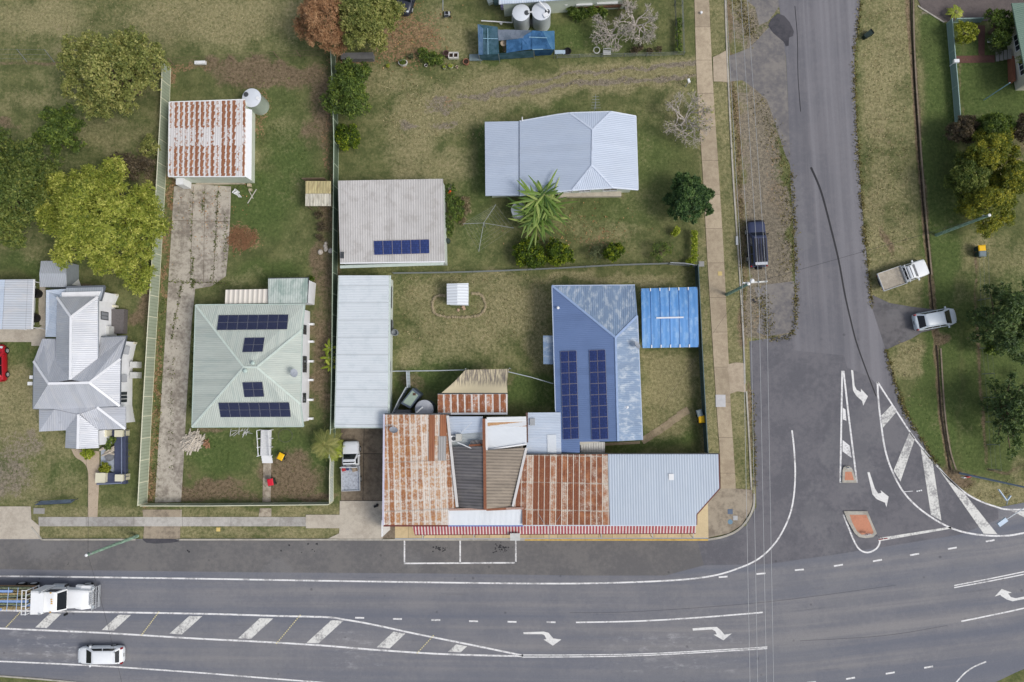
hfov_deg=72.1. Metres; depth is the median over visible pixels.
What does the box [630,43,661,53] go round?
leafy shrub
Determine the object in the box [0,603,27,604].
timber pole
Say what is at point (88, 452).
yellow bush
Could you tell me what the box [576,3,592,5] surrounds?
table
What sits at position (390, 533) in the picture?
footpath
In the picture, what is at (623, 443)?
path
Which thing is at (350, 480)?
parked car
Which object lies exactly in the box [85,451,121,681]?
power line
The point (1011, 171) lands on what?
golden tree
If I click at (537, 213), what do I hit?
palm tree
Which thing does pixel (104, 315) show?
window
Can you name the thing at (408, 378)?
metal fence
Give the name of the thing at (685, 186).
round tree
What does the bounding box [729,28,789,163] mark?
driveway
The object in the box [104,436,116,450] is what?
bush
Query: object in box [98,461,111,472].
bush
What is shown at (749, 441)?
kerb
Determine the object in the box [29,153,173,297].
mango tree
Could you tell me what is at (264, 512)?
path
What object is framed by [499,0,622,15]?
weatherboard house
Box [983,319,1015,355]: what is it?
leafy shrub
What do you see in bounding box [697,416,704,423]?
wheelie bin
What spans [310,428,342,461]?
palm tree
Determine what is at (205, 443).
firewood heap
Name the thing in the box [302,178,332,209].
lean to
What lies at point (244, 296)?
awning
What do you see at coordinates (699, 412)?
wheelie bin
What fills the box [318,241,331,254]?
garden ornaments
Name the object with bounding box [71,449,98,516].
path
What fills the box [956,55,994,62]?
path
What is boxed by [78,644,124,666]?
parked car
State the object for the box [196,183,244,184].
door slab
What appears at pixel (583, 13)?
leafy shrub
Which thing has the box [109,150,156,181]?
leafy shrub
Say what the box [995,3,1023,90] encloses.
weatherboard house
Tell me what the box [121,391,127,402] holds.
window
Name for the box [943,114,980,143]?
brown shrub
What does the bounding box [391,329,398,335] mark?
drum
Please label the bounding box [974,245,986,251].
wheelie bin
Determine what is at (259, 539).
kerb
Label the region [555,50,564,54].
bench
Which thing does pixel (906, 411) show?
roadside weeds
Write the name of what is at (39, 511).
pit lid
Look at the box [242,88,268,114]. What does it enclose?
water tank
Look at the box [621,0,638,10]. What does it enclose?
bare tree
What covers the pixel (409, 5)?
parked car
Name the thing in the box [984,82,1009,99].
clothes line
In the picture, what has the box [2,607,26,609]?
timber pole
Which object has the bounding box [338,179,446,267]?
garage shed
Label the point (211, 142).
storage shed
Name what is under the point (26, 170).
leafy tree
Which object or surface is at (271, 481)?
wheelie bin
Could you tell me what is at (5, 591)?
steel beam
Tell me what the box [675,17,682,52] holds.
leafy shrub
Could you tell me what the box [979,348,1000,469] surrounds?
wire fence
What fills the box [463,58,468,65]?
plant pot
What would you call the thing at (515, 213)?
water tank
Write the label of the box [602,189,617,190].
window
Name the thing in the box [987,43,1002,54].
grey shrub
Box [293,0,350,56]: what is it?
half dead tree
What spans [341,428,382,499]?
driveway
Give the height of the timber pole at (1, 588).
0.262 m
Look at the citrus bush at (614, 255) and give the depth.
72.00 m
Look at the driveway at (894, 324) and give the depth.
71.83 m
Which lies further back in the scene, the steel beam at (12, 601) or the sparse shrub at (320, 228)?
the sparse shrub at (320, 228)
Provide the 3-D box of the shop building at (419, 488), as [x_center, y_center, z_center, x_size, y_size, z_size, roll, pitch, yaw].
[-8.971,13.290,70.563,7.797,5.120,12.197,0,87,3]
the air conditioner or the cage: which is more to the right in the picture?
the air conditioner
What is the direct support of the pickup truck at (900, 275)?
on the ground at (526, 88)
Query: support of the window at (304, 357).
in the weatherboard house at (251, 363)
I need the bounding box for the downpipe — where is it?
[481,14,512,22]
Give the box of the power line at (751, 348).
[732,4,757,681]
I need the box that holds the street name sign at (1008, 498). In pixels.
[998,489,1010,504]
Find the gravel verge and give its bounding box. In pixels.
[754,281,794,335]
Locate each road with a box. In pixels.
[0,430,1023,681]
[698,0,1023,564]
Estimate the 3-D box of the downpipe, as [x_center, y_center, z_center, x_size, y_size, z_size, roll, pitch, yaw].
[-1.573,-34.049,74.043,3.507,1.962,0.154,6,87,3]
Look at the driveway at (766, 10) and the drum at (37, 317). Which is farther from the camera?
the drum at (37, 317)
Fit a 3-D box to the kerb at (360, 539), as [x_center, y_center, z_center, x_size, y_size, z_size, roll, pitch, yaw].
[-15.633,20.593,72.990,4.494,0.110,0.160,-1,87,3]
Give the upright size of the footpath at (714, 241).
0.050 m
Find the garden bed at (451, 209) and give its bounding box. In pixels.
[445,182,464,236]
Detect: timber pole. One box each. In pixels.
[0,587,31,589]
[0,593,18,594]
[0,595,18,596]
[0,598,28,599]
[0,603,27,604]
[0,606,20,607]
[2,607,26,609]
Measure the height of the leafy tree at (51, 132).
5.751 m
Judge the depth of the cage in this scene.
75.17 m
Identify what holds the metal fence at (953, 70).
on the ground at (526, 88)
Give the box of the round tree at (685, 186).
[662,172,714,224]
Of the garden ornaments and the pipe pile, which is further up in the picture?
the garden ornaments
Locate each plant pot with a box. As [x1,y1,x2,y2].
[398,57,407,66]
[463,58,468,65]
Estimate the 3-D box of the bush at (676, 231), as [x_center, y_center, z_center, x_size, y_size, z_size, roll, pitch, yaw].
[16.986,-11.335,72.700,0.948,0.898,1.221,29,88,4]
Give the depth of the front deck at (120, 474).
74.17 m
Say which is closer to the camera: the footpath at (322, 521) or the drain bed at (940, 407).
the drain bed at (940, 407)
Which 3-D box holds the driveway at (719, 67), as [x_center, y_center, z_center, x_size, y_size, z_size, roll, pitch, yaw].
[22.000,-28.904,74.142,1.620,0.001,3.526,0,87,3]
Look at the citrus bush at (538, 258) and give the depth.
72.08 m
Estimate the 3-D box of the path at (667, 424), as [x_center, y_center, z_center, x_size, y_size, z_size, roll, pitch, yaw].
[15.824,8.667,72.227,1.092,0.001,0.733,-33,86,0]
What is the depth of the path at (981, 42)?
73.07 m
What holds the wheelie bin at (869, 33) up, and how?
on the ground at (526, 88)
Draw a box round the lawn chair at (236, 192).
[232,189,240,196]
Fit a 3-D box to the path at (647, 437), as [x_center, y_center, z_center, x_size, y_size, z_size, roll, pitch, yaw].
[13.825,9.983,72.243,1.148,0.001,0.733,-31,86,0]
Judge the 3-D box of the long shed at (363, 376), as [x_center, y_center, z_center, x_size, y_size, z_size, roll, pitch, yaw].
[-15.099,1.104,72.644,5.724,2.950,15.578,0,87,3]
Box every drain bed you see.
[910,0,933,309]
[936,345,950,469]
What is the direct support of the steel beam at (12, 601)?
on the timber pole
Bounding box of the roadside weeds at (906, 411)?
[729,0,939,486]
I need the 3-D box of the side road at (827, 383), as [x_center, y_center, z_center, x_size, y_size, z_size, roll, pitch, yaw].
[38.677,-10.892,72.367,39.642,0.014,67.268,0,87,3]
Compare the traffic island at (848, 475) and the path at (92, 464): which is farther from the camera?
the path at (92, 464)
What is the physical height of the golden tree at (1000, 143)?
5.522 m
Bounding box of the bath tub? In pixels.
[194,61,206,64]
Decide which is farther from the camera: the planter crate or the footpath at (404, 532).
the planter crate
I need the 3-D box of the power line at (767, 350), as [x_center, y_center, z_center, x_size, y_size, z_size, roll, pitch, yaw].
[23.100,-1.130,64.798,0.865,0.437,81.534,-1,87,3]
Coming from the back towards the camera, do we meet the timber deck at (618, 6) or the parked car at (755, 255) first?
the timber deck at (618, 6)
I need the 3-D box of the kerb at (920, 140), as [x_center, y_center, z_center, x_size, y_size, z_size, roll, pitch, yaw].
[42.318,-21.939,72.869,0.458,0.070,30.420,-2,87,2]
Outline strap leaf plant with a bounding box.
[320,339,335,371]
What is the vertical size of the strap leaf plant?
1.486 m
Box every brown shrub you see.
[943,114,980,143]
[1012,113,1023,144]
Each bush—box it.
[80,449,94,459]
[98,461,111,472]
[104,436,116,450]
[334,123,360,151]
[511,235,546,268]
[545,237,574,267]
[602,242,624,262]
[671,225,680,235]
[953,20,979,44]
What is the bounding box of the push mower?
[444,11,450,17]
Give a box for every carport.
[0,279,45,329]
[639,287,698,347]
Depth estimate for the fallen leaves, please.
75.67 m
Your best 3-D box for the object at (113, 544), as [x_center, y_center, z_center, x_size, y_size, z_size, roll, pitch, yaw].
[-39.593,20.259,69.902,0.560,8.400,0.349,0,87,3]
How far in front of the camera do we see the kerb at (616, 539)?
71.70 m
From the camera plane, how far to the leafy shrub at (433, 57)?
74.74 m
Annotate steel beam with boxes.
[0,590,12,592]
[0,600,28,602]
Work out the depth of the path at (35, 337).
75.88 m
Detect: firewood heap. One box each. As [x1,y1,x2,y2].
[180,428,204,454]
[202,439,209,448]
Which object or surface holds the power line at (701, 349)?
attached to the power pole at (740, 287)
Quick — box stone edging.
[431,292,486,318]
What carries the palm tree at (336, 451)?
on the ground at (526, 88)
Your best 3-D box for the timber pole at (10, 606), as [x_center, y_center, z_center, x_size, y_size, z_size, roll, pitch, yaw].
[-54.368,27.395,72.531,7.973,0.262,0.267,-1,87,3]
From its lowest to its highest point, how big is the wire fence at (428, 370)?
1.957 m
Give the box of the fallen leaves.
[151,1,652,466]
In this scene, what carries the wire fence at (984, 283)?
on the ground at (526, 88)
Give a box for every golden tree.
[943,151,993,200]
[952,172,1018,239]
[956,128,1021,169]
[992,158,1023,194]
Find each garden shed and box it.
[39,261,80,288]
[447,283,468,305]
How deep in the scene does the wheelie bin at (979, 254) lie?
70.85 m
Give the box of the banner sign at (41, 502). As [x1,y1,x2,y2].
[34,499,76,504]
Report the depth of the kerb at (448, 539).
72.47 m
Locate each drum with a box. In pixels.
[34,313,40,322]
[35,289,42,297]
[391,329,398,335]
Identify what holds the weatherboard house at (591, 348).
on the ground at (526, 88)
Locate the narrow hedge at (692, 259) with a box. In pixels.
[685,230,698,267]
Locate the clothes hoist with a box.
[463,205,512,250]
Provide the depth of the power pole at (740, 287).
65.52 m
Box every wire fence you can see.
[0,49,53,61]
[170,50,329,64]
[390,369,463,371]
[392,263,668,273]
[510,372,553,383]
[557,0,684,57]
[674,0,677,52]
[978,252,989,321]
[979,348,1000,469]
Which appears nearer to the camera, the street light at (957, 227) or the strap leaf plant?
the street light at (957, 227)
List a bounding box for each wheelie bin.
[267,478,276,486]
[277,452,286,460]
[695,409,703,417]
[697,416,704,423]
[862,29,873,39]
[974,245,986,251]
[974,251,986,257]
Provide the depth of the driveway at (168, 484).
75.33 m
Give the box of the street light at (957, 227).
[935,214,990,236]
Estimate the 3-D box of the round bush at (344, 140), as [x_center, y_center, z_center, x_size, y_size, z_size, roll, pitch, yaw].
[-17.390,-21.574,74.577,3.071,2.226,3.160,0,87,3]
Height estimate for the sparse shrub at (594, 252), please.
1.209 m
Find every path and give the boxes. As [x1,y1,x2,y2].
[0,325,44,345]
[38,287,44,325]
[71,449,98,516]
[259,508,270,516]
[262,463,270,501]
[605,441,639,445]
[642,432,652,443]
[650,426,662,437]
[660,420,672,430]
[669,414,680,424]
[677,407,689,418]
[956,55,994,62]
[978,25,984,54]
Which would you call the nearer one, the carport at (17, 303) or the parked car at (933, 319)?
the parked car at (933, 319)
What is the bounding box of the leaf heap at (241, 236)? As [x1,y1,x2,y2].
[226,225,258,252]
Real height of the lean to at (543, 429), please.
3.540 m
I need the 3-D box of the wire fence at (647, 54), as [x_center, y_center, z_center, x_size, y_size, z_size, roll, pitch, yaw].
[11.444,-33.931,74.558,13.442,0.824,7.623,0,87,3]
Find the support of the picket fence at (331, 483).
on the ground at (526, 88)
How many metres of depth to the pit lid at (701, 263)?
73.00 m
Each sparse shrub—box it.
[314,210,327,241]
[588,243,605,262]
[650,240,673,262]
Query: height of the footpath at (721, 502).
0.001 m
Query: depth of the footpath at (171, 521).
73.96 m
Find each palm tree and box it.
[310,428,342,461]
[322,439,344,460]
[506,170,577,249]
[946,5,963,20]
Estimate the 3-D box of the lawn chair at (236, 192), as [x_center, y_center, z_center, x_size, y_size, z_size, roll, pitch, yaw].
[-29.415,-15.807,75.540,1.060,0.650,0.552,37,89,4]
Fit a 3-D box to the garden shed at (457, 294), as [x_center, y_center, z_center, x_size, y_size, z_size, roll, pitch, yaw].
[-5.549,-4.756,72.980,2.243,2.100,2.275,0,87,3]
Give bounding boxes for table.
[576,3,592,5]
[597,1,617,3]
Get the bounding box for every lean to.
[268,277,315,304]
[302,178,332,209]
[438,393,507,414]
[526,412,560,453]
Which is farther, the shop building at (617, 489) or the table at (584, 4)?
the table at (584, 4)
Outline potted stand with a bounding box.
[500,40,505,51]
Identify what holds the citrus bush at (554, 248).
on the ground at (526, 88)
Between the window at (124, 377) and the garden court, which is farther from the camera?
the garden court
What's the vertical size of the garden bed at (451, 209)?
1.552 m
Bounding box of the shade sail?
[442,368,510,392]
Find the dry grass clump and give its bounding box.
[458,196,471,225]
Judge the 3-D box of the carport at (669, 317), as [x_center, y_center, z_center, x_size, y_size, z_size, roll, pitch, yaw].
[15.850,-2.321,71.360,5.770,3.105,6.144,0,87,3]
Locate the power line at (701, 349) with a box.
[661,289,743,407]
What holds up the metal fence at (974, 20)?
on the ground at (526, 88)
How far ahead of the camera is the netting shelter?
73.35 m
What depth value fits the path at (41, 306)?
75.98 m
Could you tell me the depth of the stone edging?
73.81 m
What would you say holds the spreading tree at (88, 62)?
on the ground at (526, 88)
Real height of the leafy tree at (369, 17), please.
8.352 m
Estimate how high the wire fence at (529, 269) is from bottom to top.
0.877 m
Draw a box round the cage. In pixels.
[469,54,481,60]
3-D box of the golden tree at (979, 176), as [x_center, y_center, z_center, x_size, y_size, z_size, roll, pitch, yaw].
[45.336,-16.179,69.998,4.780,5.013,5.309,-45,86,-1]
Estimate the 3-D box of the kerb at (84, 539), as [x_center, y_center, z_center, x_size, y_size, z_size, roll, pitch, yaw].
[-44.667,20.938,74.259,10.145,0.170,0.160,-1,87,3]
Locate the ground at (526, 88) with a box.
[0,0,1023,681]
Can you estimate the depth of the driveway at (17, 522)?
74.70 m
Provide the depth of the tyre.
74.84 m
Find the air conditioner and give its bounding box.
[510,533,519,540]
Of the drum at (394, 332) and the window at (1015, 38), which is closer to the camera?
the window at (1015, 38)
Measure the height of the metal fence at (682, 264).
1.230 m
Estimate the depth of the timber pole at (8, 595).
72.39 m
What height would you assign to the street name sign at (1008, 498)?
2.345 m
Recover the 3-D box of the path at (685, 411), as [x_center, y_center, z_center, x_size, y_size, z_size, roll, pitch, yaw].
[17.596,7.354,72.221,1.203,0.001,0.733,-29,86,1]
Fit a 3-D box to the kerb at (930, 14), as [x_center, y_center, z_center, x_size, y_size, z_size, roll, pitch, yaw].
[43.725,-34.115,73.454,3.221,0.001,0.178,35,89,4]
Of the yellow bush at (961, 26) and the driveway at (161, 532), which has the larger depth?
the driveway at (161, 532)
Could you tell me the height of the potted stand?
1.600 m
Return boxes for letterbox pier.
[95,472,108,482]
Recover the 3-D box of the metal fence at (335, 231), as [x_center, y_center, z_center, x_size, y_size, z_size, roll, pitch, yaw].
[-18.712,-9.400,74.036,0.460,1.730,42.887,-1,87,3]
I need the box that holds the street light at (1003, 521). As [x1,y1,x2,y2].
[959,472,1023,526]
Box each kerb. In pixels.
[0,675,77,681]
[31,527,41,539]
[41,539,135,539]
[179,539,339,539]
[340,539,381,540]
[382,539,524,540]
[525,539,707,540]
[708,494,754,540]
[724,0,745,383]
[746,391,751,489]
[913,0,932,274]
[918,5,943,22]
[940,348,956,469]
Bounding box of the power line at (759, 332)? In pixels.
[741,5,766,681]
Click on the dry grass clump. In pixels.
(463, 198)
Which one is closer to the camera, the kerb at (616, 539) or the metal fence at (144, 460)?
the kerb at (616, 539)
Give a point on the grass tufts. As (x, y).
(488, 212)
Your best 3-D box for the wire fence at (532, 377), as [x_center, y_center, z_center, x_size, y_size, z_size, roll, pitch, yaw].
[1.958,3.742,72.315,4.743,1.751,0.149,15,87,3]
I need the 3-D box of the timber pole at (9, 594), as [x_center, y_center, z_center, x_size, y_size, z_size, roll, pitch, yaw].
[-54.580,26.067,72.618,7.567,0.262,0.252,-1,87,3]
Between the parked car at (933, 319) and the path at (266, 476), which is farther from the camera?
the path at (266, 476)
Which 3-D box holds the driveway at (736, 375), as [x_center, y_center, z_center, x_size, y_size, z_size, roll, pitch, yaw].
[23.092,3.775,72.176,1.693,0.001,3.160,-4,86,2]
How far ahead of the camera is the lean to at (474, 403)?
70.27 m
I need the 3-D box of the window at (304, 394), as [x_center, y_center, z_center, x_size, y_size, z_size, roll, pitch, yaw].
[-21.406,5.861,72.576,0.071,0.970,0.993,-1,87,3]
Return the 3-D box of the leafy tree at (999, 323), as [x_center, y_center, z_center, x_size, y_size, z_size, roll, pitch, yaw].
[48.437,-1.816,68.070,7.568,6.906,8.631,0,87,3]
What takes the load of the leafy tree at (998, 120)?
on the ground at (526, 88)
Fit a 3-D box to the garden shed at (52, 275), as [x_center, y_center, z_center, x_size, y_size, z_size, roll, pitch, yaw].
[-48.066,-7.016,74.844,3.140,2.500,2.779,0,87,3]
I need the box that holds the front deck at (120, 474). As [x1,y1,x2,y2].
[96,430,129,484]
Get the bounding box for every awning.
[225,289,267,303]
[395,526,707,538]
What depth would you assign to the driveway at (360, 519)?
73.08 m
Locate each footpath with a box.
[38,517,305,525]
[306,515,339,527]
[383,527,394,537]
[395,527,691,537]
[692,503,707,537]
[694,0,735,488]
[708,489,752,537]
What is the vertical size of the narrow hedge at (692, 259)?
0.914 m
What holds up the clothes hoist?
on the ground at (526, 88)
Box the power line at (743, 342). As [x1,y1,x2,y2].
[726,0,749,667]
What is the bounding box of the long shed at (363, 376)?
[334,275,392,427]
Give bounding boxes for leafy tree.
[0,126,64,250]
[31,102,86,153]
[319,56,372,120]
[325,0,406,52]
[965,279,1023,365]
[975,112,1016,147]
[979,370,1023,460]
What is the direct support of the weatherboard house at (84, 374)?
on the ground at (526, 88)
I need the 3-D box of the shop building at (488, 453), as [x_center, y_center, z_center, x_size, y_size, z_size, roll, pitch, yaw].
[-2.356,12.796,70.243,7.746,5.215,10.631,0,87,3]
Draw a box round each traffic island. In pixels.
[842,466,856,482]
[844,511,876,537]
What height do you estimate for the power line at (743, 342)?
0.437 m
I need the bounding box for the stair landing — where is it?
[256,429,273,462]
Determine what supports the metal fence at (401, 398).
on the ground at (526, 88)
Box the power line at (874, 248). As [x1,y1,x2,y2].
[751,216,985,283]
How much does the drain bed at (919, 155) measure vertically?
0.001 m
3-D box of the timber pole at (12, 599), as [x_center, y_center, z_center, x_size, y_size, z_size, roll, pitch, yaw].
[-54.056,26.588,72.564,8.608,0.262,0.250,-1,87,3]
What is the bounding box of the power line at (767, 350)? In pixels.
[747,0,773,681]
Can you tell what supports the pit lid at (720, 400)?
on the footpath at (714, 241)
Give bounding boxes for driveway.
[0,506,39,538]
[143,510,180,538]
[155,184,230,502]
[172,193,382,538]
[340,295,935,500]
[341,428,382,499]
[713,51,727,82]
[728,362,745,393]
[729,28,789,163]
[748,0,778,24]
[918,0,1023,21]
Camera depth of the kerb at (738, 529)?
71.26 m
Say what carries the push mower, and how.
on the ground at (526, 88)
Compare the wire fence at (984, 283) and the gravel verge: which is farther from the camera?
the gravel verge
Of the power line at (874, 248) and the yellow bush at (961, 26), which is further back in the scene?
the yellow bush at (961, 26)
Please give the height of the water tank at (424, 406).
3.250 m
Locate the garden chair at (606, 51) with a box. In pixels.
[603,48,610,54]
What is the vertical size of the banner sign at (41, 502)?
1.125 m
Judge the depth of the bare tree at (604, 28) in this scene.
73.11 m
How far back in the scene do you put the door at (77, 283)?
75.61 m
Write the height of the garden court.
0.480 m
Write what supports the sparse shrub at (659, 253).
on the ground at (526, 88)
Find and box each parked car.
[0,344,9,381]
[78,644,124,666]
[340,441,361,490]
[397,0,415,16]
[745,220,768,269]
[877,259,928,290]
[911,306,956,330]
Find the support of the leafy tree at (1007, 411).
on the ground at (526, 88)
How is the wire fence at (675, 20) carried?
on the ground at (526, 88)
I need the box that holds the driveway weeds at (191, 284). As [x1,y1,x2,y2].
[150,190,229,496]
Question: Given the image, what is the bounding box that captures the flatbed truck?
[0,582,100,615]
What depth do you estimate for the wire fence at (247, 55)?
76.06 m
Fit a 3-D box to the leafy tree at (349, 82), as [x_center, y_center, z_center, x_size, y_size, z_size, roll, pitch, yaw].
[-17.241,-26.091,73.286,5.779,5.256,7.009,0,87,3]
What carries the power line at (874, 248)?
attached to the power pole at (740, 287)
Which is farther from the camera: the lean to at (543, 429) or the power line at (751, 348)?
the lean to at (543, 429)
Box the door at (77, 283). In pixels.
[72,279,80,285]
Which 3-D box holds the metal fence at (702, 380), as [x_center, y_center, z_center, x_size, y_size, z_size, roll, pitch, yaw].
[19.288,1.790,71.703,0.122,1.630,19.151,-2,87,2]
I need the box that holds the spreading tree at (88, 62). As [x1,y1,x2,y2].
[54,24,170,121]
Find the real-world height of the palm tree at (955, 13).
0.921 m
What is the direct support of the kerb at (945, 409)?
on the ground at (526, 88)
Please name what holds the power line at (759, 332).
attached to the power pole at (740, 287)
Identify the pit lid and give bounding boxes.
[33,508,44,513]
[699,261,703,266]
[716,395,725,406]
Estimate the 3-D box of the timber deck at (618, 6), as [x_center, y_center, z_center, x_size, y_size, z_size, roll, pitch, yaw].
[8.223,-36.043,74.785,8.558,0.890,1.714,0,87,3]
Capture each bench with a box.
[341,52,374,61]
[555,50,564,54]
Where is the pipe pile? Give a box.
[230,427,252,435]
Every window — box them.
[101,311,108,319]
[121,375,126,382]
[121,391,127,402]
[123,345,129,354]
[303,325,306,334]
[303,356,306,372]
[303,393,305,402]
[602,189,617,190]
[1013,33,1019,51]
[1018,61,1023,76]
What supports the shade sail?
on the ground at (526, 88)
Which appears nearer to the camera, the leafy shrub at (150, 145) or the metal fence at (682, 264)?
the metal fence at (682, 264)
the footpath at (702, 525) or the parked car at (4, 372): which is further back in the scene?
the parked car at (4, 372)
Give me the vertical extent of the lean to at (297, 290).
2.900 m
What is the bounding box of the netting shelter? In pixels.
[478,24,554,62]
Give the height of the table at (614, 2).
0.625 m
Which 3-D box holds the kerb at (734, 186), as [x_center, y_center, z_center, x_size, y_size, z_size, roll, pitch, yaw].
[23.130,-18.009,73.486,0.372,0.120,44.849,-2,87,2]
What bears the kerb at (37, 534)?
on the ground at (526, 88)
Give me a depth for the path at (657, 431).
72.23 m
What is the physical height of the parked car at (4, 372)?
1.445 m
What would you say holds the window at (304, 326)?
in the weatherboard house at (251, 363)
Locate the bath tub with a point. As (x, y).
(200, 62)
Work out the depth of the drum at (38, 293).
75.55 m
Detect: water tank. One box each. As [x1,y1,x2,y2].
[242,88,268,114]
[415,400,435,412]
[511,203,525,218]
[512,4,529,29]
[528,1,550,30]
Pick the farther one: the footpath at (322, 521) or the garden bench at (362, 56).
the garden bench at (362, 56)
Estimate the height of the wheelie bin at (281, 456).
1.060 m
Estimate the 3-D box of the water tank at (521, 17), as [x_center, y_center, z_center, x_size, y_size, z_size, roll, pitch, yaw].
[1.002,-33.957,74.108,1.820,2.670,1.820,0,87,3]
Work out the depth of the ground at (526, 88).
74.17 m
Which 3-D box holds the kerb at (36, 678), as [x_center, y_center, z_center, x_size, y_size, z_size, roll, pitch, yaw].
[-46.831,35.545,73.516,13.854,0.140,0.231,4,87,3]
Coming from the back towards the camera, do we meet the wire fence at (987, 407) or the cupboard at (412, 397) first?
the cupboard at (412, 397)
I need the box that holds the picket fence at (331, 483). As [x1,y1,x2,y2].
[329,458,333,502]
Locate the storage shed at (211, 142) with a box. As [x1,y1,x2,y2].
[168,99,254,188]
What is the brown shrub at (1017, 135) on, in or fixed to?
on the ground at (526, 88)
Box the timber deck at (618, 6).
[576,4,621,9]
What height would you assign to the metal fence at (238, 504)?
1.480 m
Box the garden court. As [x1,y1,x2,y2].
[99,446,113,471]
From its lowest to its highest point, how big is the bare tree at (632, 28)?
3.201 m
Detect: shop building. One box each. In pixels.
[381,413,458,536]
[448,416,526,525]
[512,448,719,525]
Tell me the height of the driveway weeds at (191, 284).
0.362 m
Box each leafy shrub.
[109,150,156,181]
[138,133,160,157]
[417,47,444,65]
[566,5,607,22]
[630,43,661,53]
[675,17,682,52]
[982,8,1014,48]
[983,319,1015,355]
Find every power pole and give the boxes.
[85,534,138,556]
[725,279,767,295]
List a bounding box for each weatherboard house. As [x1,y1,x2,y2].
[27,285,141,448]
[191,304,314,427]
[485,99,638,197]
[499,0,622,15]
[543,284,642,452]
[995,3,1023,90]
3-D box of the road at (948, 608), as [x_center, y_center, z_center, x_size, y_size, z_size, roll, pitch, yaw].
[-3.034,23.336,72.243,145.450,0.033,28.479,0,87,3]
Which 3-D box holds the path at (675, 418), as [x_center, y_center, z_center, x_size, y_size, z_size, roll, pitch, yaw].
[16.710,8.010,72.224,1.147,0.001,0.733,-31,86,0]
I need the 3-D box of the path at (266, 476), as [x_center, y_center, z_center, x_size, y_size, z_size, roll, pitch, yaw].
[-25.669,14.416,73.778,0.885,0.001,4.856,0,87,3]
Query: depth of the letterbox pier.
73.69 m
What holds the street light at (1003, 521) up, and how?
on the ground at (526, 88)
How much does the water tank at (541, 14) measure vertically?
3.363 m
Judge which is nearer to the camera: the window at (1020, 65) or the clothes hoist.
the window at (1020, 65)
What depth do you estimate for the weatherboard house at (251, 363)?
70.83 m
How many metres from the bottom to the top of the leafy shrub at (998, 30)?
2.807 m
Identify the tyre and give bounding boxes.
[564,47,570,54]
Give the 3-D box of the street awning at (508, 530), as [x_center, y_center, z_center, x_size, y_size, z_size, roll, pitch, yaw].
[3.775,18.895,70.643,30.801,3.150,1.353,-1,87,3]
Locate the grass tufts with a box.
[0,0,1023,510]
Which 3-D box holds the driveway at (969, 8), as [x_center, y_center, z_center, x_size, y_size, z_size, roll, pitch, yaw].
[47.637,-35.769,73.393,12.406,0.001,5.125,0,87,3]
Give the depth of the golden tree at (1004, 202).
68.10 m
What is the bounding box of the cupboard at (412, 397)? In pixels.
[401,388,422,407]
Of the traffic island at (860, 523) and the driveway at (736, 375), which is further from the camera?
the driveway at (736, 375)
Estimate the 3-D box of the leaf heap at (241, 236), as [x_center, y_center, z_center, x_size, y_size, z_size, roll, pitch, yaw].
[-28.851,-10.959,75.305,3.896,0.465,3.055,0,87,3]
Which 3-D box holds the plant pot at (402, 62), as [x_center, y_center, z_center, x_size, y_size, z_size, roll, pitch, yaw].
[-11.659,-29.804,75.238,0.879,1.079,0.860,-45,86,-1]
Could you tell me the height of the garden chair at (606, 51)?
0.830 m
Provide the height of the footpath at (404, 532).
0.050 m
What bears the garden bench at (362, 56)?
on the ground at (526, 88)
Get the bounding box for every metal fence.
[137,63,170,505]
[141,502,332,505]
[329,49,338,457]
[392,387,408,412]
[406,371,410,387]
[668,262,696,266]
[695,264,708,452]
[946,18,960,122]
[953,17,984,22]
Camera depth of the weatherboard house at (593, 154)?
70.53 m
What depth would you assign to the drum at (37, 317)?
75.38 m
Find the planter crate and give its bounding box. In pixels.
[448,52,458,59]
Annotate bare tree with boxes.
[589,11,634,52]
[611,0,658,45]
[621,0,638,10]
[661,88,713,147]
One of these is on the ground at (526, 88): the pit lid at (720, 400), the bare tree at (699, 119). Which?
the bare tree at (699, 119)

